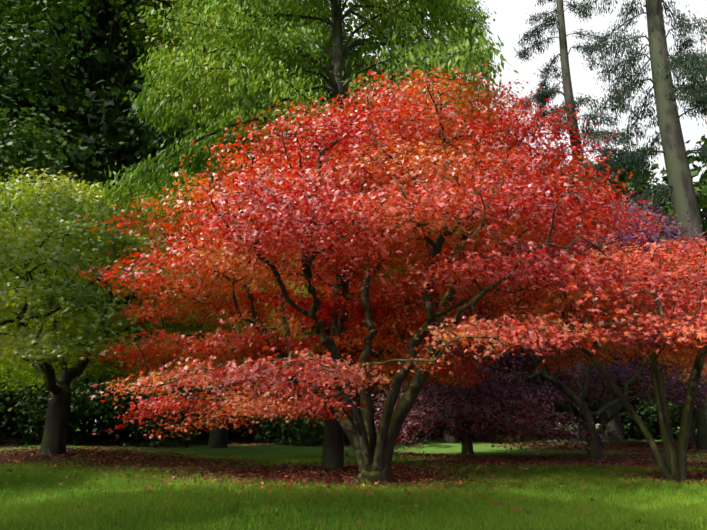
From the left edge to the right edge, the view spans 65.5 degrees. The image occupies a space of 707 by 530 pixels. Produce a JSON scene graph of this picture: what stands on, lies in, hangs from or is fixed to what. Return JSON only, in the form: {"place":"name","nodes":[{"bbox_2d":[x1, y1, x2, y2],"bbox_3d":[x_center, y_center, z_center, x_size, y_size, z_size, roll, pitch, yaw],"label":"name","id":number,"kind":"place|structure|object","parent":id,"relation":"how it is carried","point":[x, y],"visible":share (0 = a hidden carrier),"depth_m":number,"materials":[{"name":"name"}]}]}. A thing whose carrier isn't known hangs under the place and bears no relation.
{"place":"outdoors","nodes":[
{"label":"outdoors","id":0,"kind":"place"},
{"bbox_2d":[0,425,706,529],"bbox_3d":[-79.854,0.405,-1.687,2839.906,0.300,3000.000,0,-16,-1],"label":"ground","id":1,"kind":"structure","parent":0,"point":[281,450],"depth_m":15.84,"materials":[{"name":"green plant"}]},
{"bbox_2d":[0,359,96,442],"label":"shrub","id":2,"kind":"object","parent":1,"relation":"on","point":[7,423],"depth_m":21.17,"materials":[{"name":"green plant"}]},
{"bbox_2d":[1,415,95,436],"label":"hedge shrub","id":3,"kind":"object","parent":1,"relation":"on","point":[84,430],"visible":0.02,"depth_m":39.95,"materials":[{"name":"green plant"}]},
{"bbox_2d":[0,358,212,447],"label":"shrub","id":4,"kind":"object","parent":1,"relation":"on","point":[84,402],"depth_m":20.93,"materials":[{"name":"green plant"}]},
{"bbox_2d":[0,0,271,420],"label":"tree","id":5,"kind":"object","parent":1,"relation":"on","point":[111,144],"depth_m":27.12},
{"bbox_2d":[0,1,284,440],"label":"tree","id":6,"kind":"object","parent":1,"relation":"on","point":[71,166],"depth_m":26.06,"materials":[{"name":"green plant"}]},
{"bbox_2d":[12,0,288,437],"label":"tree","id":7,"kind":"object","parent":1,"relation":"on","point":[100,253],"depth_m":27.94,"materials":[{"name":"plant"}]},
{"bbox_2d":[74,363,232,440],"bbox_3d":[-13.723,8.951,37.953,13.326,9.555,13.834,0,-16,-1],"label":"hedge shrub","id":8,"kind":"object","parent":1,"relation":"on","point":[111,436],"depth_m":36.22,"materials":[{"name":"plant"}]},
{"bbox_2d":[0,0,318,442],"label":"tree","id":9,"kind":"object","parent":1,"relation":"on","point":[46,58],"depth_m":22.88,"materials":[{"name":"green plant"}]},
{"bbox_2d":[0,160,327,455],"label":"green maple","id":10,"kind":"object","parent":1,"relation":"on","point":[68,319],"depth_m":12.94,"materials":[{"name":"green plant"}]},
{"bbox_2d":[97,0,357,447],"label":"tree","id":11,"kind":"object","parent":1,"relation":"on","point":[227,107],"depth_m":21.94,"materials":[{"name":"green plant"}]},
{"bbox_2d":[2,49,460,436],"bbox_3d":[-7.118,-5.884,46.691,34.374,39.133,31.745,0,-16,-1],"label":"tree","id":12,"kind":"object","parent":1,"relation":"on","point":[318,331],"depth_m":31.25,"materials":[{"name":"plant"}]},
{"bbox_2d":[147,357,359,446],"bbox_3d":[-4.608,6.346,25.515,10.023,5.360,10.200,0,-16,-1],"label":"shrub","id":13,"kind":"object","parent":1,"relation":"on","point":[302,428],"depth_m":23.42,"materials":[{"name":"green plant"}]},
{"bbox_2d":[195,350,367,439],"bbox_3d":[-5.468,8.939,42.370,16.233,10.940,17.738,0,-16,-1],"label":"hedge shrub","id":14,"kind":"object","parent":1,"relation":"on","point":[252,437],"depth_m":36.48,"materials":[{"name":"plant"}]},
{"bbox_2d":[115,0,456,439],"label":"tree","id":15,"kind":"object","parent":1,"relation":"on","point":[350,52],"depth_m":33.03,"materials":[{"name":"green plant"}]},
{"bbox_2d":[85,0,524,467],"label":"tree","id":16,"kind":"object","parent":1,"relation":"on","point":[224,19],"depth_m":13.48,"materials":[{"name":"green plant"}]},
{"bbox_2d":[0,439,706,529],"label":"fallen leaves","id":17,"kind":"object","parent":1,"relation":"on","point":[476,457],"visible":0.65,"depth_m":12.20,"materials":[{"name":"red plant"}]},
{"bbox_2d":[305,363,441,441],"bbox_3d":[0.385,7.221,28.297,8.561,5.113,8.571,0,-16,-1],"label":"shrub","id":18,"kind":"object","parent":1,"relation":"on","point":[376,399],"depth_m":26.46,"materials":[{"name":"green plant"}]},
{"bbox_2d":[49,60,701,482],"bbox_3d":[0.642,0.459,10.108,11.076,6.977,10.192,0,-16,-1],"label":"maple","id":19,"kind":"object","parent":1,"relation":"on","point":[353,146],"depth_m":8.73,"materials":[{"name":"red plant"}]},
{"bbox_2d":[318,330,471,435],"bbox_3d":[2.122,8.282,40.126,14.422,9.487,15.137,0,-16,-1],"label":"tree","id":20,"kind":"object","parent":1,"relation":"on","point":[351,362],"depth_m":39.29,"materials":[{"name":"plant"}]},
{"bbox_2d":[350,0,522,442],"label":"tree","id":21,"kind":"object","parent":1,"relation":"on","point":[481,18],"depth_m":29.54,"materials":[{"name":"plant"}]},
{"bbox_2d":[406,359,546,442],"bbox_3d":[6.814,7.992,31.847,9.358,5.546,11.703,0,-16,-1],"label":"shrub","id":22,"kind":"object","parent":1,"relation":"on","point":[442,431],"depth_m":30.81,"materials":[{"name":"plant"}]},
{"bbox_2d":[346,360,632,456],"bbox_3d":[3.399,4.431,17.130,8.185,3.031,7.880,0,-16,-1],"label":"crimson maple","id":23,"kind":"object","parent":1,"relation":"on","point":[527,432],"depth_m":15.80,"materials":[{"name":"purple plant"}]},
{"bbox_2d":[411,366,569,435],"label":"hedge shrub","id":24,"kind":"object","parent":1,"relation":"on","point":[524,399],"depth_m":41.34,"materials":[{"name":"plant"}]},
{"bbox_2d":[392,219,594,434],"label":"tree","id":25,"kind":"object","parent":1,"relation":"on","point":[515,377],"depth_m":45.81,"materials":[{"name":"plant"}]},
{"bbox_2d":[489,349,593,437],"bbox_3d":[12.220,7.394,37.801,10.151,8.628,9.179,0,-16,-1],"label":"maple","id":26,"kind":"object","parent":1,"relation":"on","point":[557,371],"depth_m":36.81,"materials":[{"name":"plant"}]},
{"bbox_2d":[389,186,706,458],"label":"purple maple","id":27,"kind":"object","parent":1,"relation":"on","point":[487,384],"depth_m":15.31,"materials":[{"name":"plant"}]},
{"bbox_2d":[456,350,642,438],"bbox_3d":[13.789,8.251,38.833,18.740,10.533,15.125,0,-16,-1],"label":"hedge shrub","id":28,"kind":"object","parent":1,"relation":"on","point":[591,404],"depth_m":34.42,"materials":[{"name":"plant"}]},
{"bbox_2d":[510,0,660,440],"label":"pine tree","id":29,"kind":"object","parent":1,"relation":"on","point":[546,94],"depth_m":37.35,"materials":[{"name":"green plant"}]},
{"bbox_2d":[466,232,706,481],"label":"maple","id":30,"kind":"object","parent":1,"relation":"on","point":[700,329],"depth_m":8.32,"materials":[{"name":"red plant"}]},
{"bbox_2d":[482,299,695,445],"bbox_3d":[10.467,4.392,23.797,10.456,6.562,10.416,0,-16,-1],"label":"purple maple","id":31,"kind":"object","parent":1,"relation":"on","point":[624,370],"depth_m":22.92,"materials":[{"name":"purple plant"}]},
{"bbox_2d":[524,137,706,399],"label":"tree","id":32,"kind":"object","parent":1,"relation":"on","point":[699,190],"depth_m":42.82,"materials":[{"name":"plant"}]},
{"bbox_2d":[535,303,706,445],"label":"bronze maple","id":33,"kind":"object","parent":1,"relation":"on","point":[635,386],"depth_m":23.45,"materials":[{"name":"brown plant"}]},
{"bbox_2d":[567,354,696,439],"bbox_3d":[21.744,9.282,40.400,11.138,9.110,14.523,-11,-19,33],"label":"hedge shrub","id":34,"kind":"object","parent":1,"relation":"on","point":[630,425],"depth_m":37.33,"materials":[{"name":"green plant"}]},
{"bbox_2d":[573,0,706,449],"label":"pine tree","id":35,"kind":"object","parent":1,"relation":"on","point":[696,98],"depth_m":22.31,"materials":[{"name":"green plant"}]},
{"bbox_2d":[628,365,693,436],"bbox_3d":[20.866,7.685,32.565,10.716,5.631,9.225,0,-16,-1],"label":"shrub","id":36,"kind":"object","parent":1,"relation":"on","point":[673,413],"depth_m":30.99,"materials":[{"name":"green plant"}]},
{"bbox_2d":[685,134,706,211],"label":"tree","id":37,"kind":"object","parent":1,"relation":"on","point":[695,171],"visible":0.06,"depth_m":46.95,"materials":[{"name":"plant"}]},
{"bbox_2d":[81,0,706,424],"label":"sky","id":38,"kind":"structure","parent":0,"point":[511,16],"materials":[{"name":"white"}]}
]}

